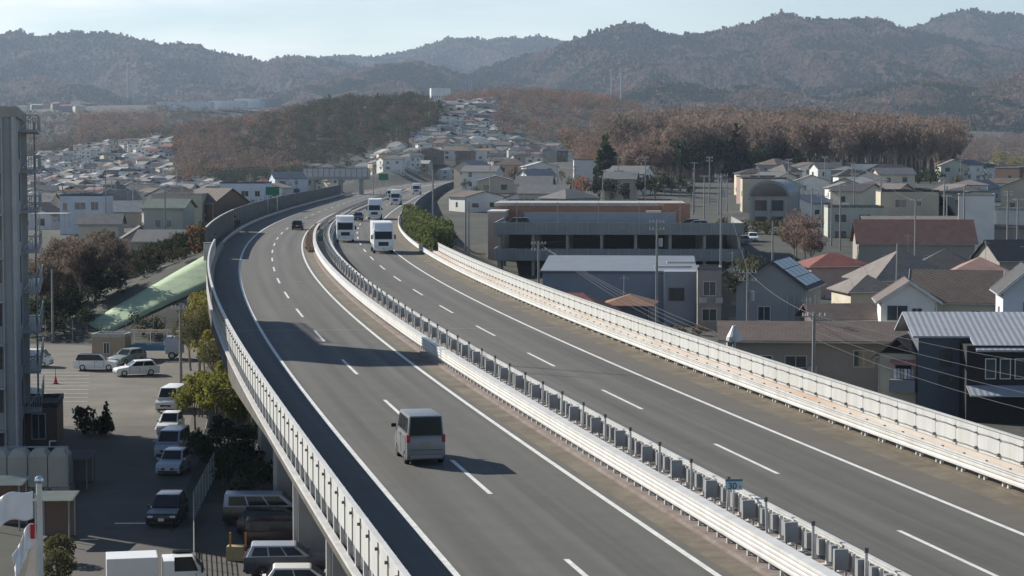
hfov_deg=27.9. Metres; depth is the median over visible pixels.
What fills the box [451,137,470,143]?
house
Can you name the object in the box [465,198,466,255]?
utility pole
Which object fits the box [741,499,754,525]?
median cabinet
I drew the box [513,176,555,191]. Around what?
house
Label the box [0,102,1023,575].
ground
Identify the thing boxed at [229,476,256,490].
leafy tree
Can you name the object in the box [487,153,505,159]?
house
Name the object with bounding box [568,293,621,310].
house
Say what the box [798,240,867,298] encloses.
house
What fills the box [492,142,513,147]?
house
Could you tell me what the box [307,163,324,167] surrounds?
house
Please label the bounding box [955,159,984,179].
house
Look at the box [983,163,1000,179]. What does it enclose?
house
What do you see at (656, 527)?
shoulder surface
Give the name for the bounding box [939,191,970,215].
apartment house
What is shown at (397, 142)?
house
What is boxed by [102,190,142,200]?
house
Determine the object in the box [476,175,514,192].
house
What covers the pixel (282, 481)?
viaduct pier
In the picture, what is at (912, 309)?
window
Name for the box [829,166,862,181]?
house
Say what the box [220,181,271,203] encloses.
house
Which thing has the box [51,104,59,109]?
house
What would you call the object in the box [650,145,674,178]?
bare tree
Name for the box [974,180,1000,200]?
house
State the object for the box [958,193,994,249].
office block
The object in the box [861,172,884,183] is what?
house
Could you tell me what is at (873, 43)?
mountain
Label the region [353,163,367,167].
house
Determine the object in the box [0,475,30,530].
shed
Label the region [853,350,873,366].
window
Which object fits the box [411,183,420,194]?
box truck
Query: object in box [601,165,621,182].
house
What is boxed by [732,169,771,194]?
house
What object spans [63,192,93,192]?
house
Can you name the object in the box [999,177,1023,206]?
house
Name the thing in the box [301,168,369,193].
overpass bridge
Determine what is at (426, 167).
town greenery
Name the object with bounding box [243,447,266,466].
leafy tree
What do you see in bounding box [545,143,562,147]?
house
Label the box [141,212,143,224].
house
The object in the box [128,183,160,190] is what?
house
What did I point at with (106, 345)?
window
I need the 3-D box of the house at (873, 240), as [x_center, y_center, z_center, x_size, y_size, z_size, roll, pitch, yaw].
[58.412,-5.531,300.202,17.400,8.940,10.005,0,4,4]
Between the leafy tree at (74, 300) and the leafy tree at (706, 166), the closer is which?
the leafy tree at (74, 300)
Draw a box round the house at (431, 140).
[413,137,435,147]
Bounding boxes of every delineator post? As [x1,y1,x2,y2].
[428,319,429,337]
[446,329,447,348]
[457,335,458,355]
[468,341,469,362]
[481,348,482,369]
[494,356,495,377]
[524,372,525,395]
[542,381,543,405]
[561,391,563,416]
[582,402,584,428]
[604,414,606,441]
[629,427,631,456]
[658,442,660,472]
[689,458,692,490]
[726,476,729,510]
[764,497,767,533]
[811,520,814,559]
[864,547,868,575]
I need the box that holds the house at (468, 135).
[456,133,474,137]
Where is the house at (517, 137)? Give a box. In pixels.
[508,136,525,138]
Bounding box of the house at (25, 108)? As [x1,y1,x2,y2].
[17,106,29,111]
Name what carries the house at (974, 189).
on the ground at (10, 536)
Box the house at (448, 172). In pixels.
[436,167,453,179]
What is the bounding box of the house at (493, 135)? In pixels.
[482,134,498,138]
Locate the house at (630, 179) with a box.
[603,172,639,200]
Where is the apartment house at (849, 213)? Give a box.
[824,205,883,237]
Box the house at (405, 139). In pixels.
[398,136,412,147]
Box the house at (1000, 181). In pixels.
[989,178,1019,185]
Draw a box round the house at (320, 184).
[316,180,322,188]
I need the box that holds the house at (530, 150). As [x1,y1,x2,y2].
[523,149,539,152]
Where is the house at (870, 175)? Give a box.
[859,172,888,182]
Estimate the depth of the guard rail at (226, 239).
383.57 m
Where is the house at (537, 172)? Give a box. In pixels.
[515,169,556,180]
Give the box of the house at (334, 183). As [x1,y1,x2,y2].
[331,180,351,185]
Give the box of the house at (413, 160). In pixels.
[400,153,420,171]
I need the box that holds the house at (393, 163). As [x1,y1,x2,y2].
[382,155,404,175]
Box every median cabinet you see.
[364,283,367,293]
[369,286,373,297]
[373,289,376,299]
[378,292,382,304]
[383,296,387,307]
[388,301,392,311]
[394,305,399,312]
[400,308,404,319]
[407,313,411,323]
[414,317,419,328]
[423,322,427,333]
[431,327,436,341]
[440,333,446,347]
[451,340,456,353]
[461,345,467,360]
[473,351,479,368]
[485,360,492,375]
[499,368,507,384]
[514,375,522,392]
[531,384,539,402]
[548,394,557,413]
[569,406,578,425]
[590,417,600,437]
[614,430,624,451]
[641,446,651,466]
[671,460,682,484]
[704,480,716,503]
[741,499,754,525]
[784,521,797,549]
[833,548,848,575]
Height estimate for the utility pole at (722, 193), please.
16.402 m
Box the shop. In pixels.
[487,201,689,259]
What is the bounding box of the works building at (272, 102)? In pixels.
[255,98,280,106]
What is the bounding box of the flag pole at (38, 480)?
[34,476,43,575]
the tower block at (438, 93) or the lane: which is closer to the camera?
the lane
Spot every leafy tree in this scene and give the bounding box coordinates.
[29,299,50,314]
[35,300,58,327]
[50,295,65,311]
[62,294,82,324]
[71,294,84,318]
[76,305,95,333]
[81,268,108,303]
[169,372,214,429]
[182,370,207,416]
[183,427,211,465]
[184,297,211,331]
[187,291,206,312]
[188,434,215,473]
[189,328,214,368]
[191,294,206,314]
[192,373,209,417]
[194,377,233,434]
[196,374,223,393]
[198,445,217,475]
[206,425,228,459]
[207,360,226,376]
[207,414,230,446]
[209,459,232,493]
[210,373,231,387]
[214,432,244,481]
[215,440,247,484]
[221,418,240,441]
[223,394,247,435]
[223,451,251,484]
[225,399,249,424]
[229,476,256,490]
[237,422,254,438]
[238,437,260,459]
[240,455,272,489]
[242,437,254,447]
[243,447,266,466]
[245,422,257,440]
[460,178,469,188]
[507,168,518,179]
[559,171,565,181]
[565,176,574,184]
[573,176,590,191]
[589,178,608,200]
[604,178,619,198]
[617,184,630,200]
[635,174,650,200]
[645,176,666,200]
[646,140,661,180]
[656,171,669,195]
[665,148,678,172]
[666,178,675,196]
[669,139,685,180]
[670,139,696,179]
[672,174,686,197]
[682,151,706,172]
[685,181,696,195]
[688,151,709,180]
[694,144,716,179]
[701,138,732,180]
[707,146,719,178]
[730,143,751,170]
[746,155,761,168]
[750,141,773,162]
[763,142,775,158]
[775,148,792,161]
[789,152,806,163]
[952,174,961,182]
[989,156,1004,165]
[992,150,1009,164]
[1008,155,1021,164]
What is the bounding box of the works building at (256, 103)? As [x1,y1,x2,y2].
[235,99,264,107]
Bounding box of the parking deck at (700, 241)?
[494,202,743,275]
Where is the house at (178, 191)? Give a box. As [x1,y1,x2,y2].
[162,182,193,192]
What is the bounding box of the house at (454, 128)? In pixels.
[441,126,455,132]
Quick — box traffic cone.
[53,367,58,383]
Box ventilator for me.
[726,326,741,347]
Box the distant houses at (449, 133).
[416,100,502,144]
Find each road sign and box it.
[266,187,278,213]
[379,174,387,179]
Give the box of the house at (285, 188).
[272,183,293,197]
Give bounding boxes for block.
[0,106,43,451]
[430,88,450,99]
[696,265,722,329]
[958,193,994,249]
[994,207,1023,224]
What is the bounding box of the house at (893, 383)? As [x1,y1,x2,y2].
[870,334,916,403]
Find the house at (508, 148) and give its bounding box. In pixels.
[506,147,524,156]
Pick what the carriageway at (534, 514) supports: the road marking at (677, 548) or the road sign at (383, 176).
the road marking at (677, 548)
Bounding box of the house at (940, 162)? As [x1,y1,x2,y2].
[935,159,949,171]
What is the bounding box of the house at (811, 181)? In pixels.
[793,175,831,195]
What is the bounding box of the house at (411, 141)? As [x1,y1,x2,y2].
[408,137,418,147]
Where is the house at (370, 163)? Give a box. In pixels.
[367,160,376,174]
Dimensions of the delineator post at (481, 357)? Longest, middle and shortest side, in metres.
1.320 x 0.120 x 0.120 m
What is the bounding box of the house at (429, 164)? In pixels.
[420,160,433,177]
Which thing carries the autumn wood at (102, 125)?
on the ground at (10, 536)
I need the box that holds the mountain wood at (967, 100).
[543,67,1023,141]
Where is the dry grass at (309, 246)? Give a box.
[305,222,319,251]
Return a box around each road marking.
[30,375,163,539]
[238,186,460,575]
[271,182,587,575]
[301,185,720,575]
[331,190,850,569]
[357,188,997,575]
[383,191,1023,535]
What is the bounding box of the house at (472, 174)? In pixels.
[460,165,504,189]
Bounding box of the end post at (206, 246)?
[203,242,211,260]
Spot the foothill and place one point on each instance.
(995, 121)
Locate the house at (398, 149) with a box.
[389,147,407,151]
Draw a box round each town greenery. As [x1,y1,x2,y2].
[54,135,301,221]
[317,101,602,188]
[793,155,991,182]
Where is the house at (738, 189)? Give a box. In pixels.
[736,175,774,203]
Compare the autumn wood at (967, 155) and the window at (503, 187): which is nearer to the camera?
the window at (503, 187)
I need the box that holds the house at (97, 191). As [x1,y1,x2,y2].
[84,190,101,192]
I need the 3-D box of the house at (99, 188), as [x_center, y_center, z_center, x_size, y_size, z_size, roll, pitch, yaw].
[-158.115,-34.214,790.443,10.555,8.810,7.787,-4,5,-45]
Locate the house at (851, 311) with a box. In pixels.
[795,303,877,321]
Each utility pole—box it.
[38,176,39,231]
[51,269,53,340]
[100,172,109,213]
[129,175,136,199]
[160,188,169,228]
[171,305,187,382]
[423,168,433,216]
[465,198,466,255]
[468,201,469,256]
[486,159,491,191]
[531,241,545,283]
[553,163,560,184]
[573,166,577,189]
[599,176,606,200]
[643,156,645,200]
[649,220,664,322]
[689,184,696,214]
[692,162,697,211]
[700,175,708,218]
[709,156,712,204]
[714,173,727,265]
[715,176,722,214]
[725,179,730,211]
[738,269,756,320]
[771,221,773,260]
[787,159,790,179]
[795,181,799,216]
[802,312,826,372]
[807,188,817,219]
[817,195,826,244]
[828,198,835,245]
[836,184,840,250]
[850,173,858,204]
[877,177,886,205]
[896,244,897,280]
[910,199,921,255]
[939,177,948,215]
[942,195,951,215]
[959,186,969,218]
[1004,191,1012,239]
[1012,198,1023,238]
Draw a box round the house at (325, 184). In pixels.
[322,180,329,187]
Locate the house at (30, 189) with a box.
[28,188,42,192]
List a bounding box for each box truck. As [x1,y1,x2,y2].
[334,215,355,241]
[366,198,382,219]
[370,220,395,252]
[386,189,391,199]
[389,189,401,204]
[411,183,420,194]
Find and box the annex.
[25,393,63,445]
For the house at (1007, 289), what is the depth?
182.25 m
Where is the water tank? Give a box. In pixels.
[0,440,74,495]
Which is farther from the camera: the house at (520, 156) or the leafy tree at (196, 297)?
the house at (520, 156)
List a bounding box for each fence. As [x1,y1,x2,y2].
[30,320,177,341]
[193,444,218,554]
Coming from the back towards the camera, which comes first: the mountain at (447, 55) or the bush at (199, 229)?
the mountain at (447, 55)
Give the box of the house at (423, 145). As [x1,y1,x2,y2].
[416,142,431,148]
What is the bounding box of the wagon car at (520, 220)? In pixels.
[501,217,530,222]
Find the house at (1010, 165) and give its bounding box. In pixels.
[999,165,1023,166]
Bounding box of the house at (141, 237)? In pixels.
[130,229,185,250]
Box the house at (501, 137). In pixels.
[495,133,504,141]
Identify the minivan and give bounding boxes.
[222,490,292,524]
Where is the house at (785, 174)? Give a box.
[754,172,798,179]
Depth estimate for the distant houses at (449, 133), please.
1279.15 m
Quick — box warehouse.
[540,255,696,325]
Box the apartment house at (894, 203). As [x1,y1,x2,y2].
[876,189,955,215]
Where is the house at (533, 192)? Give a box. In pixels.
[517,185,570,200]
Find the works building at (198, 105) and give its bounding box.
[156,102,214,111]
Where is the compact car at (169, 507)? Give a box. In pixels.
[146,490,188,525]
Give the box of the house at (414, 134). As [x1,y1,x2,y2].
[402,132,423,136]
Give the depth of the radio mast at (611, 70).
1891.37 m
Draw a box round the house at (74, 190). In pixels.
[63,190,85,191]
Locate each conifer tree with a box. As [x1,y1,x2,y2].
[97,401,114,434]
[592,133,618,185]
[592,140,605,188]
[721,122,749,177]
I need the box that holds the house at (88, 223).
[75,202,126,242]
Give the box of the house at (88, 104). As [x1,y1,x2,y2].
[82,103,93,105]
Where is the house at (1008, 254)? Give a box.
[969,229,1023,270]
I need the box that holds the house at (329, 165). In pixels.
[320,163,334,167]
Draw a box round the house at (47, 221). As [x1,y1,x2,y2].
[28,203,59,229]
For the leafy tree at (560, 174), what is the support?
on the ground at (10, 536)
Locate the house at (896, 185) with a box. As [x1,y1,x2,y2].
[877,183,913,188]
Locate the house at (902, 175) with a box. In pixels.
[871,168,916,188]
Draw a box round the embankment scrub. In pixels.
[29,215,239,336]
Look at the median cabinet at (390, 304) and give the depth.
153.60 m
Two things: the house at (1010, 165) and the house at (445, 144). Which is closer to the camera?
the house at (1010, 165)
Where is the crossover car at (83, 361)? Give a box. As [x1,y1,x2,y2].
[74,353,119,370]
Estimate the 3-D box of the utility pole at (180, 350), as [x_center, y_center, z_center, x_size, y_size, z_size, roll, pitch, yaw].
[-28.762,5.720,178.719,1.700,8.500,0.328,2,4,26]
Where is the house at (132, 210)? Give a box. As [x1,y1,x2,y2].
[113,192,143,226]
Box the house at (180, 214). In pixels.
[140,199,197,229]
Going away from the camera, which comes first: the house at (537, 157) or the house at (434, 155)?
the house at (537, 157)
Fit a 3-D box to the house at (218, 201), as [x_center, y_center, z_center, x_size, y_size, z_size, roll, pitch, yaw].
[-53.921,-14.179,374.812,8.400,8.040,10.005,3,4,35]
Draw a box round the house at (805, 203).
[800,186,830,218]
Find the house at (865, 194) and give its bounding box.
[828,183,883,204]
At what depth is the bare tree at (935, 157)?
669.84 m
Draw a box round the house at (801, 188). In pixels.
[786,179,806,193]
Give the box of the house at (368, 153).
[359,151,374,159]
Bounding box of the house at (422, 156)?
[399,153,424,159]
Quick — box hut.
[91,332,131,357]
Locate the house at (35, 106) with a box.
[30,104,41,109]
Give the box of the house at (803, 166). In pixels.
[789,162,811,176]
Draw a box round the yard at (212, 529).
[154,503,256,575]
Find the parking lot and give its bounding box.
[30,343,207,425]
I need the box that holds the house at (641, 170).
[607,166,655,194]
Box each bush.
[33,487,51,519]
[43,533,76,558]
[43,548,76,575]
[71,405,98,433]
[81,416,99,433]
[185,225,204,252]
[400,202,420,221]
[401,208,416,228]
[401,215,409,235]
[406,209,427,223]
[406,214,416,223]
[408,213,421,235]
[409,223,417,240]
[410,216,435,237]
[411,212,435,241]
[416,215,437,239]
[418,215,445,243]
[418,227,446,247]
[422,216,457,250]
[423,219,457,250]
[674,324,687,332]
[691,321,708,334]
[716,216,727,222]
[740,217,750,233]
[751,220,761,231]
[755,217,777,233]
[775,225,782,236]
[916,171,923,181]
[922,166,938,182]
[930,171,945,181]
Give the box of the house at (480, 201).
[446,190,505,211]
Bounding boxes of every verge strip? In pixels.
[393,202,1023,510]
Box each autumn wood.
[74,107,167,139]
[440,86,645,111]
[491,89,625,140]
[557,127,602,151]
[565,128,700,166]
[590,103,974,174]
[955,133,1023,161]
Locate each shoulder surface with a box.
[304,218,732,575]
[385,214,1023,531]
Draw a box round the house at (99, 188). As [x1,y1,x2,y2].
[88,187,110,189]
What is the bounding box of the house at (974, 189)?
[943,186,990,192]
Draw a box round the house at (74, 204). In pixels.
[59,193,112,233]
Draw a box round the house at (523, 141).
[505,139,528,143]
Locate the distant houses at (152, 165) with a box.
[27,132,224,192]
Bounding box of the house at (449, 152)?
[442,146,463,160]
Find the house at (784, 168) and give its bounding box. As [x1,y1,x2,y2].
[768,164,804,178]
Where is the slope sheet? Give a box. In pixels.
[89,256,206,331]
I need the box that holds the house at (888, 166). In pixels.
[866,164,914,171]
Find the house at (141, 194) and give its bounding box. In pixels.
[138,192,150,198]
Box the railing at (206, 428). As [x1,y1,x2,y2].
[204,415,208,435]
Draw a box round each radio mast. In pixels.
[610,69,612,108]
[619,73,622,111]
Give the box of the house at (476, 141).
[469,140,489,143]
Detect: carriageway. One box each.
[214,180,724,575]
[330,184,1023,575]
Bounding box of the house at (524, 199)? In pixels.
[493,189,530,208]
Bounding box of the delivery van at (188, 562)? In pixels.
[106,549,205,575]
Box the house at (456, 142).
[449,139,460,145]
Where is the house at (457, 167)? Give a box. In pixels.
[451,160,488,189]
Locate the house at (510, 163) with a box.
[493,158,526,179]
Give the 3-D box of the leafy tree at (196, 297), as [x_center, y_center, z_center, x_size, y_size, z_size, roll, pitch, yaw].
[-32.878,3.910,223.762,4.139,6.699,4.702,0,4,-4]
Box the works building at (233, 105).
[208,101,247,110]
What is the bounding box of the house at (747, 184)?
[740,169,786,211]
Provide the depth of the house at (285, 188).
571.90 m
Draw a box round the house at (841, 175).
[831,169,865,181]
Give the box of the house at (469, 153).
[455,147,475,163]
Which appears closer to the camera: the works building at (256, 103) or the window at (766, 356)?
the window at (766, 356)
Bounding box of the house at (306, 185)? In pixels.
[305,180,308,190]
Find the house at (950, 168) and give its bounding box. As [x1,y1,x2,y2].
[935,159,969,182]
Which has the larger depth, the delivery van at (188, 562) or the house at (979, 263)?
the house at (979, 263)
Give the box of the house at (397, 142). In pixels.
[386,141,407,147]
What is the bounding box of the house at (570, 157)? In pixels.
[564,147,580,161]
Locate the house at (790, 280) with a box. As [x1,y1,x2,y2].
[730,256,825,320]
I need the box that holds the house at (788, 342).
[716,297,907,392]
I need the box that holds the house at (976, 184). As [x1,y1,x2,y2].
[953,180,989,189]
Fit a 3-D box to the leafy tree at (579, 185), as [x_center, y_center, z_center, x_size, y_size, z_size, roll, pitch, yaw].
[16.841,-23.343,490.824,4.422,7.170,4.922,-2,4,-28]
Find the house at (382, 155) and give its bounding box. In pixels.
[377,154,398,157]
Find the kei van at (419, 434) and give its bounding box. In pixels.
[391,408,444,463]
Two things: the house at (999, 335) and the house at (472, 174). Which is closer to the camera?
the house at (999, 335)
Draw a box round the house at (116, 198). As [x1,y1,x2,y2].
[100,191,130,200]
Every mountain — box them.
[0,28,364,108]
[248,59,556,113]
[267,33,567,74]
[464,9,1023,97]
[903,7,1023,50]
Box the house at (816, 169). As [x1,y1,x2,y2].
[807,162,843,180]
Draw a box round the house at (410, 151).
[402,149,417,152]
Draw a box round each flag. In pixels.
[0,491,32,525]
[12,523,34,575]
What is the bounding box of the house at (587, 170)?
[573,159,595,184]
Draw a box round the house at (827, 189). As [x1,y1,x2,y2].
[822,181,849,199]
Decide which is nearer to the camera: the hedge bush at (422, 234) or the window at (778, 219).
the hedge bush at (422, 234)
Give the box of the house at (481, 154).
[476,148,496,160]
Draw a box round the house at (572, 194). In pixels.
[537,179,600,200]
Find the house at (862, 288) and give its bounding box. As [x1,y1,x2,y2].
[826,274,888,305]
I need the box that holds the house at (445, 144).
[436,143,455,146]
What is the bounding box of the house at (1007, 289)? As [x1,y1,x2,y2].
[989,246,1023,311]
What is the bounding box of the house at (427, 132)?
[420,129,440,135]
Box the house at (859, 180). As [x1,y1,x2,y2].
[829,169,872,183]
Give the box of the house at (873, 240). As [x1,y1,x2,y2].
[849,219,978,263]
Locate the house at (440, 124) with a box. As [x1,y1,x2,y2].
[431,122,451,126]
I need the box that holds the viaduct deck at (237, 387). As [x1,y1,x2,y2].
[207,246,434,575]
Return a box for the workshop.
[861,216,1023,239]
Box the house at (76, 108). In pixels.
[72,105,85,111]
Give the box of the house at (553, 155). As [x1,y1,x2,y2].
[543,148,567,162]
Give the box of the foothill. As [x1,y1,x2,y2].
[624,70,1023,132]
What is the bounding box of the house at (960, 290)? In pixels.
[908,268,1004,311]
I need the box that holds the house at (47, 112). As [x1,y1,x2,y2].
[37,111,51,115]
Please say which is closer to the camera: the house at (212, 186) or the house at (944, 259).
the house at (944, 259)
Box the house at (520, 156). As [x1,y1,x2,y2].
[512,153,533,162]
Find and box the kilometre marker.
[725,479,742,514]
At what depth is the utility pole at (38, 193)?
379.59 m
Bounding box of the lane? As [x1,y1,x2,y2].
[25,406,206,575]
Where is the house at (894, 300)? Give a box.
[871,276,943,321]
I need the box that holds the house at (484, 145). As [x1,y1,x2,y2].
[469,142,491,148]
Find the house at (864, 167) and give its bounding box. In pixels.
[851,163,888,172]
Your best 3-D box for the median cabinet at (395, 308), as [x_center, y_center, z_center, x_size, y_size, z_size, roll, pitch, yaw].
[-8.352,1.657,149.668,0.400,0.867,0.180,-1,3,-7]
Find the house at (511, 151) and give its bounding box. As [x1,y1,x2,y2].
[508,147,523,157]
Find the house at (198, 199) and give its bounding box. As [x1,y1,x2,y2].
[151,193,207,226]
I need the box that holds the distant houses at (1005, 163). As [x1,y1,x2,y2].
[960,150,1023,164]
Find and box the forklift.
[226,532,246,560]
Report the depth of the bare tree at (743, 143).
653.93 m
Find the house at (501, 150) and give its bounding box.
[495,147,507,155]
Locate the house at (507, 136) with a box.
[505,134,514,140]
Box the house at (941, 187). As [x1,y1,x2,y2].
[936,184,971,190]
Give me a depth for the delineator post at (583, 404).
86.97 m
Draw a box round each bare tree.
[29,255,58,306]
[30,254,68,299]
[37,236,75,263]
[46,254,76,287]
[55,244,99,301]
[57,233,86,259]
[73,253,106,299]
[76,234,117,299]
[84,228,127,265]
[114,238,132,263]
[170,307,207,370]
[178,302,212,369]
[184,318,213,370]
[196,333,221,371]
[196,337,221,368]
[198,300,208,324]
[594,148,623,164]
[608,129,628,146]
[610,128,640,148]
[615,143,633,157]
[619,144,664,166]
[625,130,652,148]
[629,127,651,141]
[638,127,666,176]
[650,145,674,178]
[658,113,702,178]
[662,130,671,179]
[669,113,712,177]
[670,126,701,179]
[678,117,717,178]
[683,113,719,178]
[700,128,716,178]
[702,114,740,176]
[703,113,724,175]
[710,122,731,176]
[719,116,749,138]
[723,253,765,293]
[727,252,761,292]
[728,113,770,147]
[732,122,769,168]
[738,113,773,168]
[745,120,781,156]
[755,118,787,149]
[760,110,794,135]
[768,124,801,158]
[773,126,797,156]
[774,111,816,156]
[776,218,804,258]
[778,115,805,128]
[780,208,810,258]
[785,115,824,161]
[787,215,824,259]
[792,121,829,161]
[798,227,827,257]
[799,112,839,161]
[805,121,825,161]
[812,117,843,161]
[812,122,852,161]
[823,122,845,161]
[827,127,859,163]
[830,114,856,164]
[839,112,871,162]
[839,122,869,162]
[841,115,853,165]
[847,122,884,162]
[850,127,866,162]
[853,120,893,162]
[855,114,896,162]
[868,119,901,162]
[874,121,913,163]
[884,115,931,166]
[884,131,899,162]
[888,114,921,164]
[891,114,928,167]
[901,127,941,178]
[903,123,921,171]
[908,123,944,177]
[916,120,948,177]
[922,128,952,170]
[927,113,962,161]
[940,119,970,158]
[940,127,961,159]
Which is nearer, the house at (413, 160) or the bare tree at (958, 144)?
the bare tree at (958, 144)
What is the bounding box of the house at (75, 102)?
[70,100,85,104]
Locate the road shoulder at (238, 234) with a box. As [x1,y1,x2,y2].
[216,180,441,247]
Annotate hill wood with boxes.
[23,108,214,154]
[141,103,263,123]
[168,104,303,180]
[206,164,319,185]
[231,90,446,163]
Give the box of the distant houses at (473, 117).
[365,96,503,133]
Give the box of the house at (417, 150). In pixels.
[404,148,423,152]
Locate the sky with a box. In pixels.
[0,0,1023,60]
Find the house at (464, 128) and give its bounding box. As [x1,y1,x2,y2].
[458,126,471,131]
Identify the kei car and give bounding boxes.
[30,348,53,366]
[155,447,191,474]
[156,410,184,434]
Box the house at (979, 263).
[950,244,1009,274]
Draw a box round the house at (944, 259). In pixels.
[922,249,968,269]
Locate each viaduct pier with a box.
[248,414,257,432]
[258,426,272,468]
[273,450,292,497]
[293,484,325,551]
[326,540,346,575]
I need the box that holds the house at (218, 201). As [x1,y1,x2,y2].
[193,188,250,223]
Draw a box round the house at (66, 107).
[59,104,73,111]
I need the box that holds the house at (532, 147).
[524,145,541,148]
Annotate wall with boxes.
[206,239,410,575]
[208,388,247,429]
[433,251,1023,473]
[437,243,1023,466]
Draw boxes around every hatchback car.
[108,347,146,364]
[113,359,159,376]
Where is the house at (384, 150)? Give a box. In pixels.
[374,149,388,153]
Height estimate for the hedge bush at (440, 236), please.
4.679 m
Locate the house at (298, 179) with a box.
[267,172,306,193]
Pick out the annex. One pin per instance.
(44, 427)
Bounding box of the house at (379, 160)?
[375,157,384,172]
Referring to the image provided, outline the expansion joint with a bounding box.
[217,251,558,330]
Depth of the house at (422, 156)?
1065.34 m
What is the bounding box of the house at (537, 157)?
[525,154,542,163]
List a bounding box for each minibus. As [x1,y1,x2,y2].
[153,424,190,456]
[154,383,187,411]
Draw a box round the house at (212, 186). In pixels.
[203,177,219,187]
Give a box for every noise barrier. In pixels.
[205,209,233,245]
[234,185,340,229]
[414,181,453,209]
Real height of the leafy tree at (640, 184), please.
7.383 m
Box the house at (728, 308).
[721,251,744,320]
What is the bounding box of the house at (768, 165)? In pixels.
[756,158,794,169]
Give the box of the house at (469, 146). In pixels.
[459,144,474,149]
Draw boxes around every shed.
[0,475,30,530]
[30,213,70,228]
[33,490,79,537]
[70,449,96,488]
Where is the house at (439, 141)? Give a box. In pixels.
[433,139,451,146]
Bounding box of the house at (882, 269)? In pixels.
[841,250,938,284]
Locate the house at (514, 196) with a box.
[503,192,518,200]
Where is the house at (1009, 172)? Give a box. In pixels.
[995,167,1023,178]
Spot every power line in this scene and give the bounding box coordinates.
[543,246,657,320]
[549,250,720,343]
[551,251,713,335]
[553,252,715,331]
[815,323,1019,376]
[815,331,1023,392]
[815,339,1022,408]
[816,315,1020,360]
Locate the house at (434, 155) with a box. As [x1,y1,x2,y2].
[420,147,444,163]
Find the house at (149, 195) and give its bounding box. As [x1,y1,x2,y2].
[144,187,192,198]
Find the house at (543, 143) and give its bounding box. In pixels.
[531,142,545,145]
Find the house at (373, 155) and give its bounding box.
[369,152,385,157]
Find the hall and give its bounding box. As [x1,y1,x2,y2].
[748,179,800,225]
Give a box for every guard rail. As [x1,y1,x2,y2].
[216,191,352,249]
[313,223,841,575]
[319,189,405,226]
[326,209,910,575]
[398,212,1023,489]
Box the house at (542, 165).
[520,161,559,183]
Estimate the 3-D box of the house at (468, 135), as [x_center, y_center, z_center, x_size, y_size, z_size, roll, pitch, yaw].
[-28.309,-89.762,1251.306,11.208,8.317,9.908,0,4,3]
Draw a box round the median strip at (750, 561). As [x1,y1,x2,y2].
[313,182,850,575]
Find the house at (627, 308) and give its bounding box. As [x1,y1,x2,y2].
[605,278,658,321]
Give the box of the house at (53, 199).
[28,193,59,207]
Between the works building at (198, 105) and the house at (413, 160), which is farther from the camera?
the works building at (198, 105)
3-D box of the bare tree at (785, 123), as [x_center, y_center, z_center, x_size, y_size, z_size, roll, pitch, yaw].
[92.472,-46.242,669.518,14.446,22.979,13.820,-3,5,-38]
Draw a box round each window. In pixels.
[0,303,1,325]
[0,347,2,368]
[0,390,2,412]
[0,433,3,446]
[18,131,19,158]
[19,173,20,200]
[19,214,20,241]
[20,254,21,282]
[21,295,22,324]
[21,335,22,364]
[22,376,23,406]
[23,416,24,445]
[31,413,45,439]
[38,219,44,225]
[74,202,85,209]
[91,202,98,209]
[103,342,109,353]
[155,220,160,227]
[166,220,171,227]
[241,191,248,196]
[255,191,259,196]
[483,185,488,189]
[501,185,506,189]
[668,288,683,300]
[702,309,716,320]
[703,281,715,295]
[751,183,786,195]
[755,200,766,210]
[755,216,765,225]
[757,306,770,320]
[758,355,771,359]
[772,200,782,210]
[772,217,782,225]
[785,355,806,367]
[834,214,846,222]
[834,231,846,237]
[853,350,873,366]
[859,214,870,218]
[886,305,907,320]
[895,199,906,207]
[895,365,910,378]
[911,308,922,311]
[939,375,952,386]
[940,349,951,366]
[985,358,995,378]
[1000,358,1010,378]
[1014,358,1023,378]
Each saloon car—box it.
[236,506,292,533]
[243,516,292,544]
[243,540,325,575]
[261,563,325,575]
[291,220,304,229]
[353,212,363,220]
[681,219,698,222]
[691,220,707,222]
[741,235,751,244]
[748,232,758,241]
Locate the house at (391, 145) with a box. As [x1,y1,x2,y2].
[386,143,407,148]
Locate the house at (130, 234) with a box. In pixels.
[121,225,144,254]
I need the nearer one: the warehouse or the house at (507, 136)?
the warehouse
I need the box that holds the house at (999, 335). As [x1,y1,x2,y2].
[894,312,1023,421]
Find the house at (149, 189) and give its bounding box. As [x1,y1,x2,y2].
[139,188,158,190]
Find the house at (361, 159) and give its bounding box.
[348,155,368,167]
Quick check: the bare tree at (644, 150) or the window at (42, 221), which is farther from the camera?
the bare tree at (644, 150)

